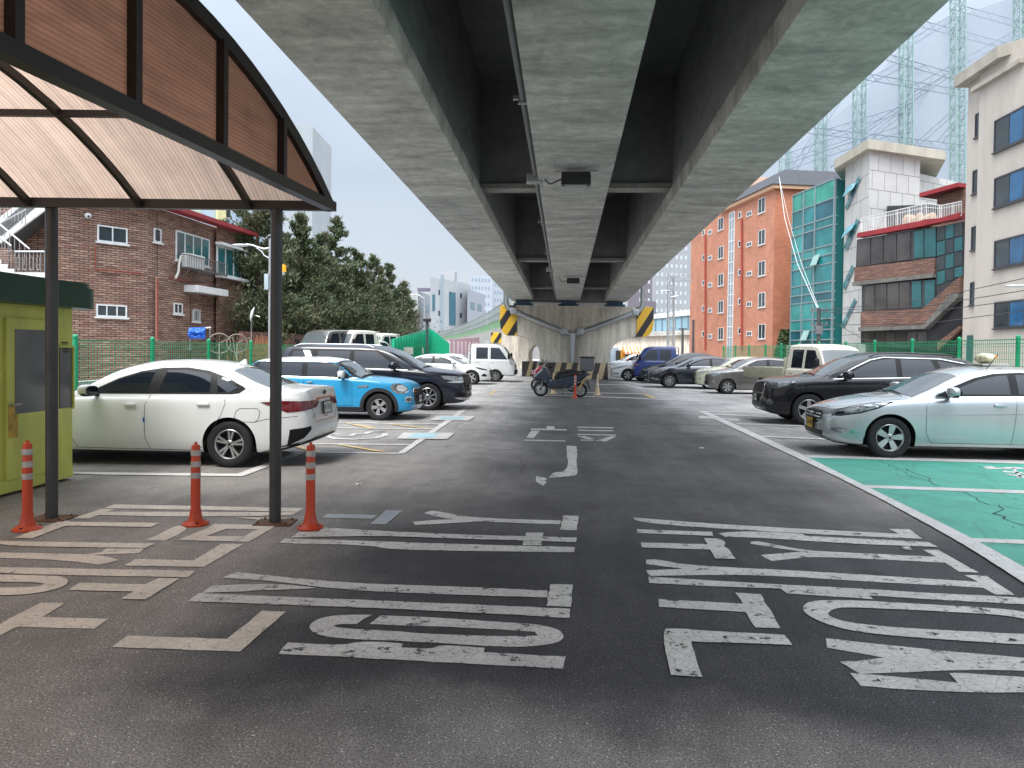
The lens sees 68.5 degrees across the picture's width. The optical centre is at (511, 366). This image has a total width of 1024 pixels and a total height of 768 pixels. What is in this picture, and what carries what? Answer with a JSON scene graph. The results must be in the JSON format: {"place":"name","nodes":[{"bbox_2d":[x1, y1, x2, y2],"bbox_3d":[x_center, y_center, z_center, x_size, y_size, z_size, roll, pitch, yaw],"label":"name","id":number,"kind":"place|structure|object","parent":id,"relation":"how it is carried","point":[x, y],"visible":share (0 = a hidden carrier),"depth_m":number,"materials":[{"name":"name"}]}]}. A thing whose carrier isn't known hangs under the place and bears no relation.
{"place":"outdoors","nodes":[
{"label":"outdoors","id":0,"kind":"place"},
{"bbox_2d":[187,327,210,349],"bbox_3d":[-11.500,-1.006,27.498,0.787,0.868,0.469,1,1,4],"label":"blue tarpaulin","id":1,"kind":"object","parent":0,"point":[196,332],"visible":0.99,"depth_m":27.41,"materials":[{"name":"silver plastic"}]},
{"bbox_2d":[288,123,331,270],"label":"apartment tower","id":2,"kind":"structure","parent":0,"point":[318,147],"depth_m":198.29,"materials":[{"name":"concrete"}]},
{"bbox_2d":[417,288,429,330],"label":"apartment tower","id":3,"kind":"structure","parent":0,"point":[427,304],"depth_m":356.34,"materials":[{"name":"concrete"}]},
{"bbox_2d":[430,271,470,332],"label":"apartment tower","id":4,"kind":"structure","parent":0,"point":[448,300],"depth_m":344.28,"materials":[{"name":"white concrete"}]},
{"bbox_2d":[448,337,480,355],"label":"pink panel wall","id":5,"kind":"structure","parent":0,"point":[459,346],"depth_m":60.94,"materials":[{"name":"metal"}]},
{"bbox_2d":[467,289,484,321],"bbox_3d":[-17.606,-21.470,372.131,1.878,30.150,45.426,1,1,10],"label":"apartment tower","id":6,"kind":"structure","parent":0,"point":[475,304],"depth_m":363.97,"materials":[{"name":"concrete"}]},
{"bbox_2d":[469,275,492,313],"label":"apartment tower","id":7,"kind":"structure","parent":0,"point":[481,284],"depth_m":453.79,"materials":[{"name":"concrete"}]},
{"bbox_2d":[493,281,503,307],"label":"apartment tower","id":8,"kind":"structure","parent":0,"point":[498,294],"depth_m":482.41,"materials":[{"name":"concrete"}]},
{"bbox_2d":[0,359,1023,767],"bbox_3d":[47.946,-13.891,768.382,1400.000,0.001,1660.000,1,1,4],"label":"ground","id":9,"kind":"structure","parent":0,"point":[614,693],"depth_m":4.64,"materials":[{"name":"asphalt"}]},
{"bbox_2d":[11,440,42,532],"bbox_3d":[-4.235,1.037,6.569,0.236,0.788,0.236,1,1,4],"label":"delineator post","id":10,"kind":"object","parent":9,"relation":"on","point":[27,523],"visible":1,"depth_m":6.53,"materials":[{"name":"orange plastic"}]},
{"bbox_2d":[0,271,93,494],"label":"ticket booth","id":11,"kind":"object","parent":9,"relation":"on","point":[22,359],"visible":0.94,"depth_m":8.27,"materials":[{"name":"yellow paint"}]},
{"bbox_2d":[4,318,44,480],"bbox_3d":[-5.309,0.346,8.300,0.102,1.731,0.685,1,1,4],"label":"door","id":12,"kind":"structure","parent":11,"relation":"in","point":[24,339],"depth_m":8.19,"materials":[{"name":"yellow paint"}]},
{"bbox_2d":[59,348,71,408],"bbox_3d":[-5.304,0.139,8.931,0.010,0.713,0.209,1,1,4],"label":"window","id":13,"kind":"structure","parent":11,"relation":"in","point":[65,355],"depth_m":8.92,"materials":[{"name":"grey glass"}]},
{"bbox_2d":[71,347,74,408],"bbox_3d":[-5.287,0.143,9.056,0.026,0.737,0.023,1,1,4],"label":"window frame","id":14,"kind":"structure","parent":11,"relation":"in","point":[73,349],"depth_m":9.05,"materials":[{"name":"yellow paint"}]},
{"bbox_2d":[0,504,302,650],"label":"road lettering","id":15,"kind":"object","parent":9,"relation":"on","point":[238,640],"visible":0.98,"depth_m":5.37,"materials":[{"name":"beige paint"}]},
{"bbox_2d":[0,0,336,526],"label":"canopy shelter","id":16,"kind":"object","parent":9,"relation":"on","point":[145,104],"visible":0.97,"depth_m":5.84,"materials":[{"name":"brown metal"}]},
{"bbox_2d":[72,334,305,389],"bbox_3d":[-8.701,0.105,23.106,0.360,1.850,14.942,1,1,3],"label":"fence","id":17,"kind":"object","parent":9,"relation":"on","point":[152,341],"visible":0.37,"depth_m":18.67,"materials":[{"name":"metal"}]},
{"bbox_2d":[181,442,208,527],"bbox_3d":[-2.875,1.063,6.832,0.236,0.757,0.236,0,1,-25],"label":"delineator post","id":18,"kind":"object","parent":9,"relation":"on","point":[195,519],"visible":1,"depth_m":6.79,"materials":[{"name":"orange plastic"}]},
{"bbox_2d":[72,359,338,466],"bbox_3d":[-4.999,0.603,11.017,4.705,1.450,2.336,1,1,4],"label":"parked car","id":19,"kind":"object","parent":9,"relation":"on","point":[218,411],"visible":0.79,"depth_m":10.14,"materials":[{"name":"white paint"}]},
{"bbox_2d":[232,239,285,357],"bbox_3d":[-8.449,-1.620,25.025,1.746,5.226,0.471,0,1,-13],"label":"street lamp","id":20,"kind":"object","parent":9,"relation":"on","point":[266,281],"visible":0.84,"depth_m":24.90,"materials":[{"name":"metal"}]},
{"bbox_2d":[297,442,323,530],"bbox_3d":[-1.808,1.068,6.750,0.236,0.778,0.236,1,1,31],"label":"delineator post","id":21,"kind":"object","parent":9,"relation":"on","point":[310,523],"visible":1,"depth_m":6.71,"materials":[{"name":"orange plastic"}]},
{"bbox_2d":[252,356,423,419],"bbox_3d":[-4.146,0.485,17.877,4.016,1.420,2.262,1,1,5],"label":"parked car","id":22,"kind":"object","parent":9,"relation":"on","point":[357,387],"visible":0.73,"depth_m":17.05,"materials":[{"name":"blue paint"}]},
{"bbox_2d":[322,510,401,523],"bbox_3d":[-1.463,1.446,7.247,0.696,0.001,0.620,1,1,4],"label":"road lettering","id":23,"kind":"object","parent":9,"relation":"on","point":[386,517],"visible":1,"depth_m":7.24,"materials":[{"name":"grey paint"}]},
{"bbox_2d":[282,343,471,409],"bbox_3d":[-3.758,0.259,21.017,5.226,1.751,2.658,1,1,5],"label":"parked car","id":24,"kind":"object","parent":9,"relation":"on","point":[440,386],"visible":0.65,"depth_m":20.11,"materials":[{"name":"black paint"}]},
{"bbox_2d":[391,329,449,356],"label":"noise fence","id":25,"kind":"object","parent":9,"relation":"on","point":[437,343],"visible":0.53,"depth_m":46.41,"materials":[{"name":"green paint"}]},
{"bbox_2d":[415,354,492,384],"bbox_3d":[-3.265,0.115,35.982,4.726,1.423,2.398,1,1,4],"label":"parked car","id":26,"kind":"object","parent":9,"relation":"on","point":[477,373],"visible":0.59,"depth_m":35.12,"materials":[{"name":"white paint"}]},
{"bbox_2d":[296,390,654,451],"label":"yellow parking lines","id":27,"kind":"object","parent":9,"relation":"on","point":[302,447],"visible":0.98,"depth_m":15.33,"materials":[{"name":"paint"}]},
{"bbox_2d":[459,344,517,381],"bbox_3d":[-2.197,-0.208,39.306,4.989,1.955,2.295,1,1,4],"label":"pickup truck","id":28,"kind":"object","parent":9,"relation":"on","point":[498,360],"visible":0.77,"depth_m":38.44,"materials":[{"name":"white paint"}]},
{"bbox_2d":[522,361,536,376],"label":"striped barrier","id":29,"kind":"object","parent":9,"relation":"on","point":[528,367],"visible":0.77,"depth_m":47.30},
{"bbox_2d":[73,380,1023,581],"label":"parking lines","id":30,"kind":"object","parent":9,"relation":"on","point":[1012,567],"visible":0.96,"depth_m":10.68,"materials":[{"name":"white paint"}]},
{"bbox_2d":[409,416,463,437],"bbox_3d":[-1.533,1.250,15.836,0.552,0.001,4.362,1,1,4],"label":"blue marking plate","id":31,"kind":"object","parent":30,"relation":"on","point":[428,435],"visible":1,"depth_m":14.16,"materials":[{"name":"paint"}]},
{"bbox_2d":[531,359,580,391],"bbox_3d":[1.756,0.367,30.074,2.040,1.290,0.860,1,1,0],"label":"scooter","id":32,"kind":"object","parent":9,"relation":"on","point":[558,375],"visible":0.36,"depth_m":29.91,"materials":[{"name":"metal"}]},
{"bbox_2d":[533,355,594,396],"bbox_3d":[1.832,0.349,26.667,2.180,1.470,0.860,1,1,7],"label":"scooter","id":33,"kind":"object","parent":9,"relation":"on","point":[542,375],"visible":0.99,"depth_m":26.50,"materials":[{"name":"plastic"}]},
{"bbox_2d":[546,362,607,379],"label":"striped barrier","id":34,"kind":"object","parent":9,"relation":"on","point":[601,370],"visible":0.57,"depth_m":43.81,"materials":[{"name":"concrete"}]},
{"bbox_2d":[189,426,1023,691],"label":"road lettering","id":35,"kind":"object","parent":9,"relation":"on","point":[894,659],"visible":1,"depth_m":4.77,"materials":[{"name":"white paint"}]},
{"bbox_2d":[610,354,638,369],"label":"parked car","id":36,"kind":"object","parent":9,"relation":"on","point":[632,357],"visible":0.25,"depth_m":52.73,"materials":[{"name":"white paint"}]},
{"bbox_2d":[610,362,640,380],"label":"parked car","id":37,"kind":"object","parent":9,"relation":"on","point":[623,371],"visible":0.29,"depth_m":41.98,"materials":[{"name":"white paint"}]},
{"bbox_2d":[610,346,645,361],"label":"street shop","id":38,"kind":"structure","parent":9,"relation":"on","point":[616,353],"depth_m":62.41,"materials":[{"name":"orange paint"}]},
{"bbox_2d":[613,310,689,354],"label":"railway viaduct","id":39,"kind":"object","parent":9,"relation":"on","point":[657,336],"visible":0.3,"depth_m":98.13,"materials":[{"name":"concrete"}]},
{"bbox_2d":[631,346,678,375],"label":"pickup truck","id":40,"kind":"object","parent":9,"relation":"on","point":[649,356],"visible":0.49,"depth_m":40.92,"materials":[{"name":"blue paint"}]},
{"bbox_2d":[660,272,692,346],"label":"lattice mast","id":41,"kind":"object","parent":9,"relation":"on","point":[672,304],"visible":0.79,"depth_m":77.62,"materials":[{"name":"metal"}]},
{"bbox_2d":[640,353,712,379],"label":"parked car","id":42,"kind":"object","parent":9,"relation":"on","point":[678,359],"visible":0.23,"depth_m":38.82,"materials":[{"name":"black paint"}]},
{"bbox_2d":[646,356,726,387],"bbox_3d":[8.716,0.259,34.882,4.896,1.475,2.388,1,1,6],"label":"parked car","id":43,"kind":"object","parent":9,"relation":"on","point":[683,372],"visible":0.58,"depth_m":34.14,"materials":[{"name":"grey paint"}]},
{"bbox_2d":[693,356,753,389],"bbox_3d":[10.010,0.290,33.868,3.671,1.485,2.129,1,1,6],"label":"parked car","id":44,"kind":"object","parent":9,"relation":"on","point":[699,376],"visible":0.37,"depth_m":33.33,"materials":[{"name":"beige paint"}]},
{"bbox_2d":[704,357,783,393],"bbox_3d":[9.666,0.361,30.319,3.671,1.485,2.129,1,1,6],"label":"parked car","id":45,"kind":"object","parent":9,"relation":"on","point":[730,379],"visible":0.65,"depth_m":29.66,"materials":[{"name":"grey paint"}]},
{"bbox_2d":[689,169,840,357],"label":"brick flats","id":46,"kind":"structure","parent":9,"relation":"on","point":[740,284],"depth_m":70.01,"materials":[{"name":"brick"}]},
{"bbox_2d":[726,211,734,357],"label":"stair window","id":47,"kind":"structure","parent":46,"relation":"in","point":[731,244],"depth_m":73.68,"materials":[{"name":"glass"}]},
{"bbox_2d":[757,196,765,214],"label":"window","id":48,"kind":"structure","parent":46,"relation":"in","point":[761,202],"depth_m":67.15,"materials":[{"name":"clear glass"}]},
{"bbox_2d":[757,324,765,339],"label":"window","id":49,"kind":"structure","parent":46,"relation":"in","point":[761,327],"depth_m":66.93,"materials":[{"name":"clear glass"}]},
{"bbox_2d":[774,328,789,357],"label":"ivy shrub","id":50,"kind":"object","parent":9,"relation":"on","point":[783,336],"visible":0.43,"depth_m":61.65,"materials":[{"name":"green plant"}]},
{"bbox_2d":[743,344,859,379],"bbox_3d":[9.919,0.231,25.453,2.295,1.955,4.989,0,1,-12],"label":"pickup truck","id":51,"kind":"object","parent":9,"relation":"on","point":[800,358],"visible":0.15,"depth_m":24.34,"materials":[{"name":"beige paint"}]},
{"bbox_2d":[789,177,844,345],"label":"glass building","id":52,"kind":"structure","parent":9,"relation":"on","point":[818,213],"depth_m":56.81,"materials":[{"name":"glass"}]},
{"bbox_2d":[810,307,828,343],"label":"utility pole","id":53,"kind":"object","parent":9,"relation":"on","point":[818,325],"visible":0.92,"depth_m":44.90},
{"bbox_2d":[820,278,1023,310],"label":"overhead cable","id":54,"kind":"object","parent":53,"relation":"attached to","point":[934,297],"visible":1,"depth_m":33.54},
{"bbox_2d":[822,290,1023,310],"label":"overhead cable","id":55,"kind":"object","parent":53,"relation":"attached to","point":[930,305],"visible":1,"depth_m":33.59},
{"bbox_2d":[843,299,1023,312],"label":"overhead cable","id":56,"kind":"object","parent":53,"relation":"attached to","point":[928,311],"visible":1,"depth_m":35.46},
{"bbox_2d":[850,310,1023,324],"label":"overhead cable","id":57,"kind":"object","parent":53,"relation":"attached to","point":[933,322],"visible":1,"depth_m":33.95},
{"bbox_2d":[752,352,970,424],"bbox_3d":[8.244,0.506,17.779,4.856,1.686,2.582,1,1,6],"label":"parked car","id":58,"kind":"object","parent":9,"relation":"on","point":[795,397],"visible":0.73,"depth_m":17.00,"materials":[{"name":"black paint"}]},
{"bbox_2d":[722,335,1023,366],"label":"fence","id":59,"kind":"object","parent":9,"relation":"on","point":[774,351],"visible":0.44,"depth_m":24.29,"materials":[{"name":"metal"}]},
{"bbox_2d":[834,139,959,352],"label":"panelled building","id":60,"kind":"structure","parent":9,"relation":"on","point":[878,176],"depth_m":50.87,"materials":[{"name":"white concrete"}]},
{"bbox_2d":[842,265,854,289],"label":"slanted window","id":61,"kind":"structure","parent":60,"relation":"in","point":[852,268],"depth_m":52.59,"materials":[{"name":"teal glass"}]},
{"bbox_2d":[841,298,856,327],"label":"slanted window","id":62,"kind":"structure","parent":60,"relation":"in","point":[854,302],"depth_m":52.48,"materials":[{"name":"teal glass"}]},
{"bbox_2d":[841,218,859,250],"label":"slanted window","id":63,"kind":"structure","parent":60,"relation":"in","point":[852,228],"depth_m":52.17,"materials":[{"name":"teal glass"}]},
{"bbox_2d":[843,176,860,209],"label":"slanted window","id":64,"kind":"structure","parent":60,"relation":"in","point":[854,186],"depth_m":52.04,"materials":[{"name":"teal glass"}]},
{"bbox_2d":[779,0,1023,182],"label":"driving range net","id":65,"kind":"object","parent":9,"relation":"on","point":[969,38],"visible":0.41,"depth_m":109.66,"materials":[{"name":"teal"}]},
{"bbox_2d":[852,182,965,358],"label":"balcony building","id":66,"kind":"structure","parent":9,"relation":"on","point":[915,254],"depth_m":44.24,"materials":[{"name":"brick"}]},
{"bbox_2d":[804,353,1023,457],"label":"taxi","id":67,"kind":"object","parent":9,"relation":"on","point":[980,404],"visible":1,"depth_m":11.73,"materials":[{"name":"silver metal"}]},
{"bbox_2d":[809,457,1023,566],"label":"green bay paint","id":68,"kind":"object","parent":9,"relation":"on","point":[971,516],"visible":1,"depth_m":8.89,"materials":[{"name":"paint"}]},
{"bbox_2d":[491,332,535,367],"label":"viaduct pier","id":69,"kind":"structure","parent":0,"point":[518,347],"depth_m":68.87,"materials":[{"name":"concrete"}]},
{"bbox_2d":[500,285,653,378],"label":"viaduct pier","id":70,"kind":"structure","parent":0,"point":[567,331],"depth_m":44.85,"materials":[{"name":"concrete"}]},
{"bbox_2d":[236,0,948,301],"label":"viaduct","id":71,"kind":"object","parent":70,"relation":"on","point":[681,124],"visible":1,"depth_m":12.43,"materials":[{"name":"concrete"}]},
{"bbox_2d":[503,0,555,297],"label":"conduit pipe","id":72,"kind":"object","parent":71,"relation":"attached to","point":[531,178],"visible":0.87,"depth_m":10.76,"materials":[{"name":"metal"}]},
{"bbox_2d":[512,301,606,305],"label":"viaduct","id":73,"kind":"object","parent":71,"relation":"attached to","point":[580,303],"visible":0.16,"depth_m":47.92,"materials":[{"name":"concrete"}]},
{"bbox_2d":[544,166,597,187],"bbox_3d":[1.082,-3.508,14.228,1.036,0.385,1.207,1,1,4],"label":"floodlight","id":74,"kind":"object","parent":71,"relation":"attached to","point":[575,179],"visible":1,"depth_m":13.70,"materials":[{"name":"metal"}]},
{"bbox_2d":[161,0,1021,325],"label":"sky","id":75,"kind":"structure","parent":0,"point":[382,216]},
{"bbox_2d":[627,278,651,306],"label":"apartment tower","id":76,"kind":"structure","parent":0,"point":[634,300],"depth_m":201.88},
{"bbox_2d":[652,242,690,313],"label":"apartment tower","id":77,"kind":"structure","parent":0,"point":[679,263],"depth_m":231.62,"materials":[{"name":"concrete"}]},
{"bbox_2d":[954,38,1023,367],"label":"beige building","id":78,"kind":"structure","parent":0,"point":[992,80],"depth_m":34.77,"materials":[{"name":"paint"}]},
{"bbox_2d":[966,335,972,362],"bbox_3d":[22.660,-0.203,37.040,0.072,2.647,0.908,1,1,4],"label":"door","id":79,"kind":"structure","parent":78,"relation":"in","point":[969,350],"depth_m":37.20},
{"bbox_2d":[969,226,975,251],"bbox_3d":[22.707,-6.269,36.880,0.121,1.220,0.798,1,1,4],"label":"window","id":80,"kind":"structure","parent":78,"relation":"in","point":[973,229],"depth_m":37.04,"materials":[{"name":"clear glass"}]},
{"bbox_2d":[970,169,977,195],"bbox_3d":[22.742,-9.024,36.835,0.121,1.221,0.798,1,1,4],"label":"window","id":81,"kind":"structure","parent":78,"relation":"in","point":[974,173],"depth_m":37.01,"materials":[{"name":"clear glass"}]},
{"bbox_2d":[991,105,1023,154],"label":"window","id":82,"kind":"structure","parent":78,"relation":"in","point":[1008,129],"depth_m":33.75,"materials":[{"name":"blue glass"}]},
{"bbox_2d":[991,167,1023,209],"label":"window","id":83,"kind":"structure","parent":78,"relation":"in","point":[1009,187],"depth_m":33.69,"materials":[{"name":"blue glass"}]},
{"bbox_2d":[991,234,1023,270],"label":"window","id":84,"kind":"structure","parent":78,"relation":"in","point":[1008,252],"depth_m":33.63,"materials":[{"name":"clear glass"}]},
{"bbox_2d":[991,299,1023,329],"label":"window","id":85,"kind":"structure","parent":78,"relation":"in","point":[1015,320],"depth_m":33.56,"materials":[{"name":"clear glass"}]},
{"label":"raised yard ground","id":86,"kind":"structure","parent":0,"visible":0},
{"bbox_2d":[0,207,44,277],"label":"outside stair","id":87,"kind":"object","parent":86,"relation":"on","point":[22,241],"visible":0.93,"depth_m":26.28,"materials":[{"name":"silver metal"}]},
{"bbox_2d":[58,208,257,380],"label":"brick house","id":88,"kind":"structure","parent":86,"relation":"on","point":[162,275],"depth_m":29.36,"materials":[{"name":"red brick"}]},
{"bbox_2d":[94,304,128,318],"bbox_3d":[-15.040,-2.047,28.263,0.120,0.528,1.232,2,2,37],"label":"window","id":89,"kind":"structure","parent":88,"relation":"in","point":[105,311],"depth_m":28.24,"materials":[{"name":"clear glass"}]},
{"bbox_2d":[95,224,129,246],"bbox_3d":[-14.990,-4.906,28.223,0.120,0.678,1.212,2,2,37],"label":"window","id":90,"kind":"structure","parent":88,"relation":"in","point":[111,235],"depth_m":28.21,"materials":[{"name":"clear glass"}]},
{"bbox_2d":[152,228,163,244],"bbox_3d":[-14.056,-5.157,29.838,0.120,0.612,0.546,1,1,12],"label":"window","id":91,"kind":"structure","parent":88,"relation":"in","point":[154,241],"depth_m":29.79,"materials":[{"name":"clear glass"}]},
{"bbox_2d":[172,303,184,315],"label":"window","id":92,"kind":"structure","parent":88,"relation":"in","point":[177,307],"depth_m":31.27,"materials":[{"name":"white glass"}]},
{"bbox_2d":[174,230,210,268],"bbox_3d":[-13.736,-5.008,32.431,0.120,1.312,2.897,1,1,6],"label":"window","id":93,"kind":"structure","parent":88,"relation":"in","point":[185,242],"depth_m":32.29,"materials":[{"name":"teal glass"}]},
{"bbox_2d":[216,245,241,277],"bbox_3d":[-13.315,-4.849,35.471,0.120,1.406,2.628,1,1,5],"label":"window","id":94,"kind":"structure","parent":88,"relation":"in","point":[223,254],"depth_m":35.27,"materials":[{"name":"teal glass"}]},
{"bbox_2d":[168,210,262,324],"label":"building","id":95,"kind":"structure","parent":86,"relation":"on","point":[219,214],"depth_m":42.89,"materials":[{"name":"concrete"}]},
{"bbox_2d":[222,335,295,363],"bbox_3d":[-11.186,-0.765,33.567,3.427,1.307,2.457,1,1,4],"label":"dry shrub","id":96,"kind":"object","parent":86,"relation":"on","point":[263,354],"visible":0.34,"depth_m":33.13,"materials":[{"name":"plant"}]},
{"bbox_2d":[239,331,304,364],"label":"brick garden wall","id":97,"kind":"structure","parent":86,"relation":"on","point":[260,334],"depth_m":34.30,"materials":[{"name":"brick"}]},
{"bbox_2d":[220,210,334,350],"bbox_3d":[-13.096,-4.774,37.632,7.519,10.096,7.505,1,1,4],"label":"conifer tree","id":98,"kind":"object","parent":86,"relation":"on","point":[252,268],"visible":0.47,"depth_m":36.92,"materials":[{"name":"green plant"}]},
{"bbox_2d":[251,211,342,333],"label":"conifer tree","id":99,"kind":"object","parent":86,"relation":"on","point":[307,261],"visible":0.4,"depth_m":40.48,"materials":[{"name":"green plant"}]},
{"bbox_2d":[295,329,348,344],"bbox_3d":[-8.359,-0.817,37.124,2.295,1.955,4.989,1,1,28],"label":"pickup truck","id":100,"kind":"object","parent":86,"relation":"on","point":[332,336],"visible":0.22,"depth_m":35.47,"materials":[{"name":"grey paint"}]},
{"bbox_2d":[304,231,360,331],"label":"conifer tree","id":101,"kind":"object","parent":86,"relation":"on","point":[322,239],"visible":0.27,"depth_m":44.98,"materials":[{"name":"green plant"}]},
{"bbox_2d":[324,215,375,329],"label":"conifer tree","id":102,"kind":"object","parent":86,"relation":"on","point":[338,231],"visible":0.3,"depth_m":47.60,"materials":[{"name":"green plant"}]},
{"bbox_2d":[346,248,389,332],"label":"conifer tree","id":103,"kind":"object","parent":86,"relation":"on","point":[361,278],"visible":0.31,"depth_m":51.71,"materials":[{"name":"green plant"}]},
{"bbox_2d":[344,330,412,354],"bbox_3d":[-7.280,-0.824,38.080,2.295,1.955,4.989,1,1,32],"label":"pickup truck","id":104,"kind":"object","parent":86,"relation":"on","point":[360,337],"visible":0.17,"depth_m":36.77,"materials":[{"name":"beige paint"}]},
{"bbox_2d":[359,253,404,333],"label":"conifer tree","id":105,"kind":"object","parent":86,"relation":"on","point":[383,325],"visible":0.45,"depth_m":55.70,"materials":[{"name":"green plant"}]},
{"bbox_2d":[370,262,413,336],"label":"conifer tree","id":106,"kind":"object","parent":86,"relation":"on","point":[390,275],"visible":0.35,"depth_m":60.69,"materials":[{"name":"green plant"}]},
{"bbox_2d":[376,333,423,353],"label":"pickup truck","id":107,"kind":"object","parent":86,"relation":"on","point":[386,337],"visible":0.08,"depth_m":42.75,"materials":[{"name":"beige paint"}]},
{"bbox_2d":[391,281,422,333],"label":"conifer tree","id":108,"kind":"object","parent":86,"relation":"on","point":[409,305],"visible":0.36,"depth_m":65.67,"materials":[{"name":"green plant"}]},
{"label":"ramp pier","id":109,"kind":"object","parent":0,"visible":0},
{"bbox_2d":[438,298,511,342],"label":"noise barrier","id":110,"kind":"object","parent":109,"relation":"on","point":[483,327],"visible":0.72,"depth_m":131.62,"materials":[{"name":"concrete"}]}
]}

